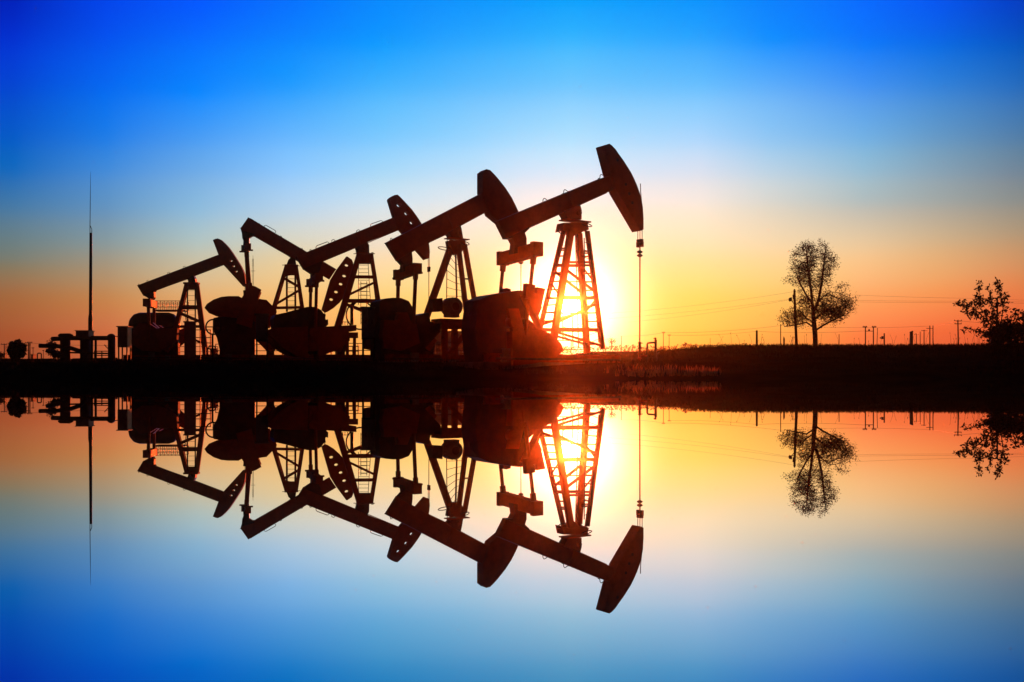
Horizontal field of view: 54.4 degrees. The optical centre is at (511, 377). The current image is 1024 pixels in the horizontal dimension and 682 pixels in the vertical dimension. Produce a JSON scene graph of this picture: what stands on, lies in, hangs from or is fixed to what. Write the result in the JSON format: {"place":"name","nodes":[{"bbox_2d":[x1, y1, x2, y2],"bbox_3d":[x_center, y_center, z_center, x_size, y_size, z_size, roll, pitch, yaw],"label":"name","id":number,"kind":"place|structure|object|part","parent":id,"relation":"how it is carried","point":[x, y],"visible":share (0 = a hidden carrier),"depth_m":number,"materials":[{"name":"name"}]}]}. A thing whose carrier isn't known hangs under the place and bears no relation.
{"place":"outdoors","nodes":[
{"label":"outdoors","id":0,"kind":"place"},
{"bbox_2d":[0,379,1023,681],"bbox_3d":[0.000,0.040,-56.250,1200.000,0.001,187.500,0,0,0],"label":"water","id":1,"kind":"structure","parent":0,"point":[510,529],"depth_m":0.26,"materials":[{"name":"liquid"}]},
{"bbox_2d":[0,345,1023,378],"bbox_3d":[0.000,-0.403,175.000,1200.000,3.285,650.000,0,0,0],"label":"ground","id":2,"kind":"structure","parent":0,"point":[212,370],"depth_m":38.93,"materials":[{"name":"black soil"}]},
{"bbox_2d":[6,339,28,358],"bbox_3d":[-26.850,-1.424,53.984,1.124,1.400,1.056,0,0,0],"label":"shaggy bush","id":3,"kind":"object","parent":2,"relation":"on","point":[16,348],"visible":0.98,"depth_m":53.76,"materials":[{"name":"black plant"}]},
{"bbox_2d":[27,341,30,358],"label":"utility pole","id":4,"kind":"object","parent":2,"relation":"on","point":[29,350],"visible":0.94,"depth_m":151.93,"materials":[{"name":"brown wood"}]},
{"bbox_2d":[46,338,59,359],"bbox_3d":[-29.382,-1.813,63.988,1.237,1.534,0.990,0,0,0],"label":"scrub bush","id":5,"kind":"object","parent":2,"relation":"on","point":[54,356],"visible":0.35,"depth_m":63.91,"materials":[{"name":"black plant"}]},
{"bbox_2d":[38,330,118,360],"bbox_3d":[-24.241,-1.662,55.985,4.228,1.977,1.206,0,0,0],"label":"pipe manifold","id":6,"kind":"object","parent":2,"relation":"on","point":[86,338],"visible":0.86,"depth_m":55.88,"materials":[{"name":"paint"}]},
{"bbox_2d":[88,172,91,330],"bbox_3d":[-24.570,-6.406,58.000,0.250,11.154,0.250,0,0,0],"label":"lightning mast","id":7,"kind":"object","parent":6,"relation":"on","point":[90,286],"visible":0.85,"depth_m":57.93,"materials":[{"name":"metal"}]},
{"bbox_2d":[94,351,107,357],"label":"guard rail","id":8,"kind":"object","parent":2,"relation":"on","point":[101,355],"visible":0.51,"depth_m":65.97,"materials":[{"name":"metal"}]},
{"bbox_2d":[116,326,132,359],"bbox_3d":[-23.475,-2.048,60.330,0.716,2.131,0.780,0,0,0],"label":"control cabinet","id":9,"kind":"object","parent":2,"relation":"on","point":[125,336],"visible":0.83,"depth_m":60.00,"materials":[{"name":"grey metal"}]},
{"bbox_3d":[-23.475,-2.492,59.970,0.507,1.043,0.059,0,0,0],"label":"door","id":10,"kind":"part","parent":9,"relation":"part of","materials":[{"name":"grey paint"}]},
{"bbox_2d":[128,301,188,327],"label":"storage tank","id":11,"kind":"object","parent":2,"relation":"on","point":[164,320],"visible":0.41,"depth_m":83.14,"materials":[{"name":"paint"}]},
{"bbox_2d":[123,238,245,358],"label":"pump jack","id":12,"kind":"object","parent":2,"relation":"on","point":[152,339],"visible":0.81,"depth_m":72.78,"materials":[{"name":"orange paint"}]},
{"bbox_2d":[183,321,196,357],"bbox_3d":[-20.795,-2.452,64.300,0.834,2.359,0.720,0,0,-18],"label":"control cabinet","id":13,"kind":"object","parent":2,"relation":"on","point":[189,339],"visible":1,"depth_m":64.00,"materials":[{"name":"black metal"}]},
{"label":"door","id":14,"kind":"part","parent":13,"relation":"part of","materials":[{"name":"grey paint"}]},
{"bbox_2d":[194,329,210,358],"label":"guard rail","id":15,"kind":"object","parent":2,"relation":"on","point":[200,337],"visible":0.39,"depth_m":69.97,"materials":[{"name":"metal"}]},
{"bbox_2d":[205,319,221,358],"bbox_3d":[-16.825,-2.193,56.080,0.930,2.265,0.120,0,0,0],"label":"hand wheel","id":16,"kind":"object","parent":2,"relation":"on","point":[212,342],"visible":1,"depth_m":56.04,"materials":[{"name":"metal"}]},
{"bbox_2d":[252,259,253,285],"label":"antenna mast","id":17,"kind":"object","parent":2,"relation":"on","point":[253,272],"visible":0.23,"depth_m":124.94,"materials":[{"name":"metal"}]},
{"bbox_2d":[255,313,268,360],"bbox_3d":[-12.633,-1.979,50.300,0.726,2.493,0.720,0,0,-14],"label":"control cabinet","id":18,"kind":"object","parent":2,"relation":"on","point":[261,326],"visible":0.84,"depth_m":49.98,"materials":[{"name":"black metal"}]},
{"bbox_3d":[-12.550,-2.545,49.980,0.516,1.159,0.059,0,0,-14],"label":"door","id":19,"kind":"part","parent":18,"relation":"part of","materials":[{"name":"grey paint"}]},
{"bbox_2d":[202,217,352,360],"bbox_3d":[-13.927,-4.895,58.904,8.950,8.989,2.566,0,0,-14],"label":"pump jack","id":20,"kind":"object","parent":2,"relation":"on","point":[236,334],"visible":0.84,"depth_m":57.99,"materials":[{"name":"orange paint"}]},
{"bbox_2d":[331,346,358,354],"bbox_3d":[-10.587,-1.425,63.000,1.811,1.183,0.060,0,0,0],"label":"guard rail","id":21,"kind":"object","parent":2,"relation":"on","point":[352,349],"visible":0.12,"depth_m":62.97,"materials":[{"name":"metal"}]},
{"bbox_2d":[267,195,430,360],"bbox_3d":[-8.557,-5.023,52.449,8.883,9.526,2.591,0,0,-24],"label":"pump jack","id":22,"kind":"object","parent":2,"relation":"on","point":[303,332],"visible":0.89,"depth_m":51.60,"materials":[{"name":"orange paint"}]},
{"bbox_2d":[360,306,375,361],"bbox_3d":[-6.355,-1.937,46.000,0.848,2.613,1.120,0,0,29],"label":"control cabinet","id":23,"kind":"object","parent":2,"relation":"on","point":[367,323],"visible":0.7,"depth_m":45.55,"materials":[{"name":"black metal"}]},
{"bbox_3d":[-6.753,-2.513,45.609,0.304,1.262,0.059,0,0,29],"label":"door","id":24,"kind":"part","parent":23,"relation":"part of","materials":[{"name":"grey paint"}]},
{"bbox_3d":[-6.460,-2.513,45.449,0.304,1.262,0.059,0,0,29],"label":"door","id":25,"kind":"part","parent":23,"relation":"part of","materials":[{"name":"grey paint"}]},
{"bbox_2d":[364,169,523,362],"bbox_3d":[-2.938,-5.126,47.575,8.195,9.972,2.671,0,0,-32],"label":"pump jack","id":26,"kind":"object","parent":2,"relation":"on","point":[403,330],"visible":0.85,"depth_m":46.32,"materials":[{"name":"orange paint"}]},
{"bbox_2d":[435,331,463,354],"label":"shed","id":27,"kind":"structure","parent":2,"relation":"on","point":[438,337],"depth_m":94.96,"materials":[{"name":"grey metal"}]},
{"bbox_2d":[435,343,440,350],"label":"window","id":28,"kind":"structure","parent":27,"relation":"in","point":[436,344],"depth_m":94.91,"materials":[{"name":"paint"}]},
{"bbox_2d":[456,144,643,369],"bbox_3d":[1.941,-5.034,41.574,9.276,10.028,2.641,0,0,-35],"label":"pump jack","id":29,"kind":"object","parent":2,"relation":"on","point":[500,329],"visible":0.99,"depth_m":40.77,"materials":[{"name":"orange paint"}]},
{"bbox_2d":[605,338,615,349],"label":"tree","id":30,"kind":"object","parent":2,"relation":"on","point":[611,341],"visible":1,"depth_m":139.94,"materials":[{"name":"yellow plant"}]},
{"bbox_2d":[637,342,646,361],"bbox_3d":[5.819,-1.002,44.500,0.425,1.190,0.197,0,0,0],"label":"wellhead","id":31,"kind":"object","parent":2,"relation":"on","point":[639,358],"visible":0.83,"depth_m":44.46,"materials":[{"name":"red paint"}]},
{"bbox_2d":[646,337,659,360],"bbox_3d":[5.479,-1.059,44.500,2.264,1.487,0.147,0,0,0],"label":"pipe loop","id":32,"kind":"object","parent":2,"relation":"on","point":[655,349],"visible":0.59,"depth_m":44.46,"materials":[{"name":"metal"}]},
{"bbox_2d":[604,363,720,377],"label":"shore reeds","id":33,"kind":"object","parent":2,"relation":"on","point":[670,371],"visible":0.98,"depth_m":36.45,"materials":[{"name":"black plant"}]},
{"bbox_2d":[789,289,797,343],"bbox_3d":[18.090,-3.588,64.000,0.645,4.216,0.200,0,0,0],"label":"utility pole","id":34,"kind":"object","parent":2,"relation":"on","point":[795,315],"visible":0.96,"depth_m":63.93,"materials":[{"name":"brown wood"}]},
{"bbox_2d":[788,300,1023,303],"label":"power line","id":35,"kind":"object","parent":34,"relation":"attached to","point":[909,302],"visible":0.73,"depth_m":64.88,"materials":[{"name":"metal"}]},
{"bbox_2d":[776,239,858,345],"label":"tall tree","id":36,"kind":"object","parent":2,"relation":"on","point":[835,313],"visible":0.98,"depth_m":71.82,"materials":[{"name":"black plant"}]},
{"bbox_2d":[720,332,984,346],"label":"seed stalks","id":37,"kind":"object","parent":2,"relation":"on","point":[854,338],"visible":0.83,"depth_m":59.27,"materials":[{"name":"brown plant"}]},
{"bbox_2d":[863,326,875,344],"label":"twin pole","id":38,"kind":"object","parent":2,"relation":"on","point":[869,330],"visible":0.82,"depth_m":149.92,"materials":[{"name":"brown wood"}]},
{"bbox_2d":[910,331,912,344],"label":"pillar","id":39,"kind":"structure","parent":2,"relation":"on","point":[911,336],"depth_m":119.85,"materials":[{"name":"concrete"}]},
{"bbox_2d":[954,319,961,343],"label":"utility pole","id":40,"kind":"object","parent":2,"relation":"on","point":[957,323],"visible":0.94,"depth_m":149.92,"materials":[{"name":"brown wood"}]},
{"bbox_2d":[952,277,1013,345],"bbox_3d":[27.388,-3.799,58.045,3.415,4.179,1.950,0,0,0],"label":"shrubby tree","id":41,"kind":"object","parent":2,"relation":"on","point":[989,300],"visible":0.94,"depth_m":57.91,"materials":[{"name":"black plant"}]},
{"bbox_2d":[982,308,1023,345],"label":"dense bush","id":42,"kind":"object","parent":2,"relation":"on","point":[1016,329],"visible":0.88,"depth_m":57.78,"materials":[{"name":"black plant"}]},
{"bbox_2d":[1018,309,1023,341],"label":"sapling","id":43,"kind":"object","parent":2,"relation":"on","point":[1021,318],"visible":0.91,"depth_m":58.00,"materials":[{"name":"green plant"}]},
{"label":"utility pole","id":44,"kind":"object","parent":2,"relation":"on","visible":0},
{"bbox_2d":[685,325,920,332],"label":"power line","id":45,"kind":"object","parent":44,"relation":"attached to","point":[798,326],"visible":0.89,"depth_m":184.14,"materials":[{"name":"metal"}]},
{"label":"utility pole","id":46,"kind":"object","parent":2,"relation":"on","visible":0},
{"bbox_2d":[715,331,854,334],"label":"power line","id":47,"kind":"object","parent":46,"relation":"attached to","point":[789,332],"visible":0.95,"depth_m":169.09,"materials":[{"name":"metal"}]},
{"bbox_2d":[0,0,1023,358],"label":"sky","id":48,"kind":"structure","parent":0,"point":[889,134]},
{"bbox_2d":[562,342,976,353],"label":"treeline","id":49,"kind":"object","parent":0,"point":[624,347],"visible":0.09,"depth_m":266.31,"materials":[{"name":"orange plant"}]},
{"bbox_2d":[581,342,1023,358],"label":"bank grass","id":50,"kind":"structure","parent":0,"point":[831,346],"depth_m":56.30,"materials":[{"name":"black plant"}]},
{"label":"oil drum","id":51,"kind":"object","parent":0,"visible":0},
{"bbox_2d":[204,335,217,351],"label":"bent pipe","id":52,"kind":"object","parent":51,"relation":"attached to","point":[205,343],"visible":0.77,"depth_m":65.96,"materials":[{"name":"black metal"}]}
]}

